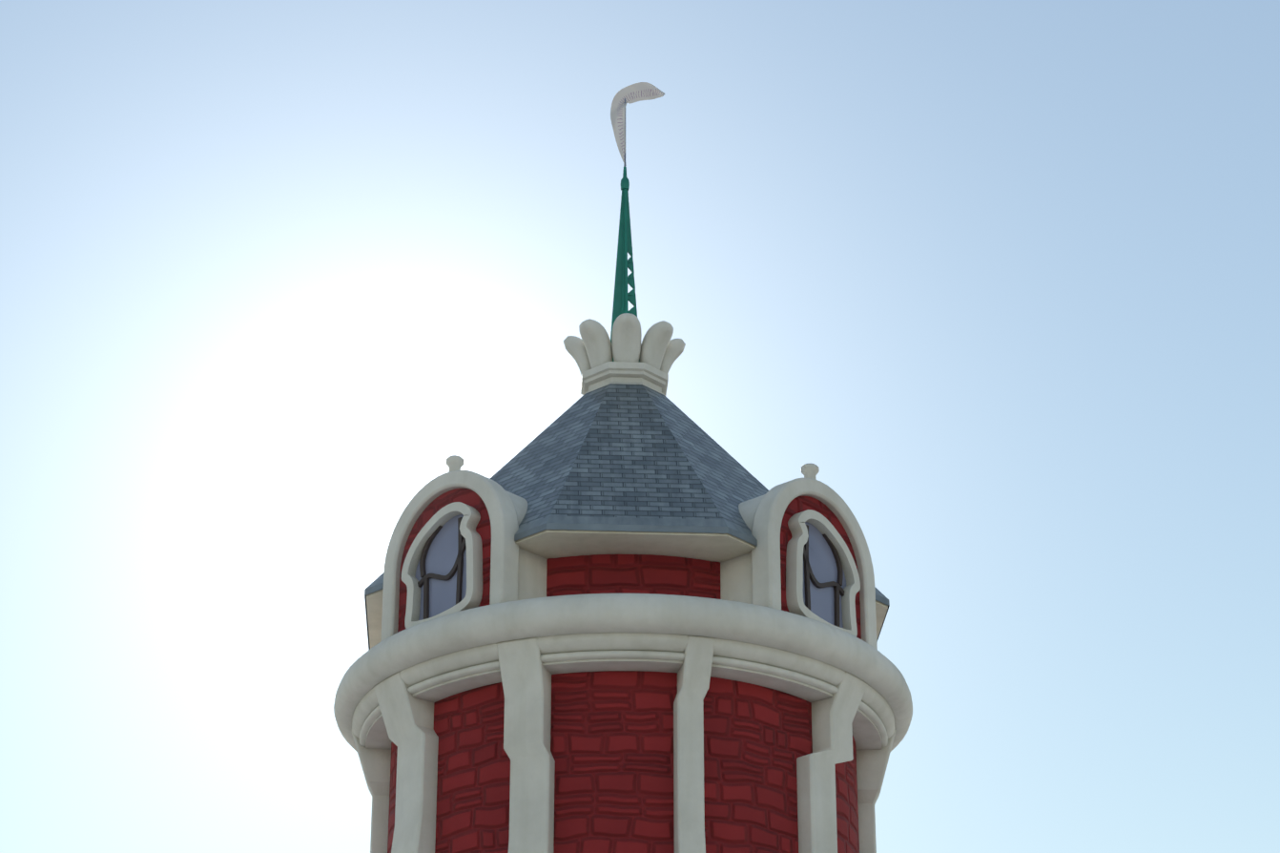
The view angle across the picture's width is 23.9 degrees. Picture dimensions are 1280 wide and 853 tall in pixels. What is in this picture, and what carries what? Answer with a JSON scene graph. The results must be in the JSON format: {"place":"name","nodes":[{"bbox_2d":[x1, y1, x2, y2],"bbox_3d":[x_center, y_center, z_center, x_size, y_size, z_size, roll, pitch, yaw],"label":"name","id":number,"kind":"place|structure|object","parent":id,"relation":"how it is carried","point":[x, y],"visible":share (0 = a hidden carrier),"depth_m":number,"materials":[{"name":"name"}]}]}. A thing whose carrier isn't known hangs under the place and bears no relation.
{"place":"outdoors","nodes":[
{"label":"outdoors","id":0,"kind":"place"},
{"bbox_2d":[397,488,491,632],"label":"brick wall","id":1,"kind":"structure","parent":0,"point":[470,497],"depth_m":20.15,"materials":[{"name":"red brick"}]},
{"bbox_2d":[387,670,859,852],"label":"brick wall","id":2,"kind":"structure","parent":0,"point":[611,741],"depth_m":19.31,"materials":[{"name":"red brick"}]},
{"bbox_2d":[333,593,912,751],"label":"cornice","id":3,"kind":"structure","parent":2,"relation":"on","point":[449,654],"depth_m":19.45,"materials":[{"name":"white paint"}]},
{"bbox_2d":[505,490,547,599],"bbox_3d":[-1.012,0.986,20.331,0.790,1.120,1.070,25,-35,-42],"label":"dormer body","id":4,"kind":"object","parent":3,"relation":"on","point":[532,575],"visible":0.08,"depth_m":19.85,"materials":[{"name":"white paint"}]},
{"bbox_2d":[401,501,482,628],"bbox_3d":[-1.308,0.934,19.993,0.095,0.832,0.684,25,-35,-42],"label":"window frame","id":5,"kind":"object","parent":4,"relation":"attached to","point":[469,533],"visible":0.73,"depth_m":19.96,"materials":[{"name":"white stone"}]},
{"bbox_2d":[414,514,466,619],"bbox_3d":[-1.293,0.941,20.008,0.001,0.732,0.584,25,-35,-42],"label":"window glass","id":6,"kind":"object","parent":5,"relation":"in","point":[442,555],"visible":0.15,"depth_m":20.02,"materials":[{"name":"blue glass"}]},
{"bbox_2d":[417,516,466,619],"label":"window muntins","id":7,"kind":"object","parent":5,"relation":"attached to","point":[458,566],"depth_m":19.98,"materials":[{"name":"black metal"}]},
{"bbox_2d":[380,470,519,641],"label":"dormer arch","id":8,"kind":"structure","parent":4,"relation":"attached to","point":[494,496],"depth_m":20.03,"materials":[{"name":"white stone"}]},
{"bbox_2d":[445,454,463,472],"bbox_3d":[-1.249,0.288,20.367,0.121,0.175,0.124,1,-25,-3],"label":"finial","id":9,"kind":"object","parent":8,"relation":"on","point":[453,463],"visible":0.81,"depth_m":20.34,"materials":[{"name":"white stone"}]},
{"bbox_2d":[364,382,889,649],"bbox_3d":[-0.113,0.621,21.608,3.600,1.815,3.600,1,-25,-3],"label":"roof slate","id":10,"kind":"object","parent":3,"relation":"on","point":[624,457],"visible":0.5,"depth_m":20.54,"materials":[{"name":"grey stone"}]},
{"bbox_2d":[580,361,668,395],"bbox_3d":[-0.113,-0.241,22.012,0.624,0.210,0.624,1,-25,-3],"label":"finial base","id":11,"kind":"object","parent":10,"relation":"on","point":[625,372],"visible":0.35,"depth_m":21.79,"materials":[{"name":"white stone"}]},
{"bbox_2d":[563,312,685,374],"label":"crown petals","id":12,"kind":"object","parent":11,"relation":"on","point":[657,348],"visible":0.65,"depth_m":21.88,"materials":[{"name":"white stone"}]},
{"bbox_2d":[610,188,639,362],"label":"spire fins","id":13,"kind":"object","parent":12,"relation":"on","point":[625,224],"visible":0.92,"depth_m":22.43,"materials":[{"name":"green metal"}]},
{"bbox_2d":[366,529,887,648],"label":"roof soffit","id":14,"kind":"structure","parent":10,"relation":"attached to","point":[547,544],"depth_m":19.79,"materials":[{"name":"white paint"}]},
{"bbox_2d":[546,554,721,598],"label":"brick wall","id":15,"kind":"structure","parent":3,"relation":"on","point":[624,573],"depth_m":19.88,"materials":[{"name":"red brick"}]},
{"bbox_2d":[720,494,764,603],"bbox_3d":[0.888,1.030,20.424,1.070,1.120,0.790,25,-35,-42],"label":"dormer body","id":16,"kind":"object","parent":3,"relation":"on","point":[735,578],"visible":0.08,"depth_m":19.92,"materials":[{"name":"white paint"}]},
{"bbox_2d":[751,477,877,649],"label":"dormer arch","id":17,"kind":"structure","parent":16,"relation":"attached to","point":[774,502],"depth_m":20.08,"materials":[{"name":"white stone"}]},
{"bbox_2d":[800,463,819,479],"bbox_3d":[1.152,0.343,20.484,0.121,0.175,0.124,1,-25,-3],"label":"finial","id":18,"kind":"object","parent":17,"relation":"on","point":[809,470],"visible":0.62,"depth_m":20.46,"materials":[{"name":"white stone"}]},
{"bbox_2d":[785,509,860,636],"bbox_3d":[1.218,0.991,20.116,0.684,0.832,0.095,25,-35,-42],"label":"window frame","id":19,"kind":"object","parent":16,"relation":"attached to","point":[798,529],"visible":0.73,"depth_m":20.07,"materials":[{"name":"white stone"}]},
{"bbox_2d":[802,521,846,628],"bbox_3d":[1.201,0.998,20.130,0.584,0.732,0.001,25,-35,-42],"label":"window glass","id":20,"kind":"object","parent":19,"relation":"in","point":[822,563],"visible":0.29,"depth_m":20.16,"materials":[{"name":"blue glass"}]},
{"bbox_2d":[803,524,845,627],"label":"window muntins","id":21,"kind":"object","parent":19,"relation":"attached to","point":[809,575],"depth_m":20.11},
{"bbox_2d":[620,166,629,313],"bbox_3d":[-0.113,-1.131,22.430,0.068,1.835,0.068,1,-25,-3],"label":"spire","id":22,"kind":"object","parent":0,"point":[625,182],"visible":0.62,"depth_m":22.71,"materials":[{"name":"green metal"}]},
{"bbox_2d":[610,82,664,165],"bbox_3d":[-0.014,-2.287,22.958,0.419,0.709,0.101,1,-25,-3],"label":"flag","id":23,"kind":"object","parent":22,"relation":"on","point":[637,92],"visible":0.96,"depth_m":23.06,"materials":[{"name":"fabric"}]},
{"bbox_2d":[0,0,1279,852],"label":"sky","id":24,"kind":"structure","parent":0,"point":[1005,273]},
{"bbox_2d":[780,495,861,639],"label":"brick wall","id":25,"kind":"structure","parent":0,"point":[799,504],"depth_m":20.24,"materials":[{"name":"red brick"}]},
{"bbox_3d":[-0.113,6.332,18.929,3.680,0.350,3.680,1,-25,-3],"label":"lower ring","id":26,"kind":"object","parent":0,"visible":0},
{"bbox_2d":[350,727,391,852],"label":"pilaster","id":27,"kind":"object","parent":26,"relation":"on","point":[375,763],"visible":0.67,"depth_m":20.70,"materials":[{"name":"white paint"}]},
{"bbox_2d":[373,671,438,852],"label":"pilaster","id":28,"kind":"object","parent":26,"relation":"on","point":[408,720],"visible":0.94,"depth_m":19.72,"materials":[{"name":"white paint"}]},
{"bbox_2d":[496,637,555,852],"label":"pilaster","id":29,"kind":"object","parent":26,"relation":"on","point":[526,673],"visible":0.96,"depth_m":19.15,"materials":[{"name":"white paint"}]},
{"bbox_2d":[673,635,714,852],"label":"pilaster","id":30,"kind":"object","parent":26,"relation":"on","point":[693,674],"visible":0.98,"depth_m":19.12,"materials":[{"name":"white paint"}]},
{"bbox_2d":[796,671,867,852],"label":"pilaster","id":31,"kind":"object","parent":26,"relation":"on","point":[833,716],"visible":0.88,"depth_m":19.61,"materials":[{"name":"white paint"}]},
{"bbox_2d":[856,728,895,852],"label":"pilaster","id":32,"kind":"object","parent":26,"relation":"on","point":[871,766],"visible":0.69,"depth_m":20.70,"materials":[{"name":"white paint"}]}
]}

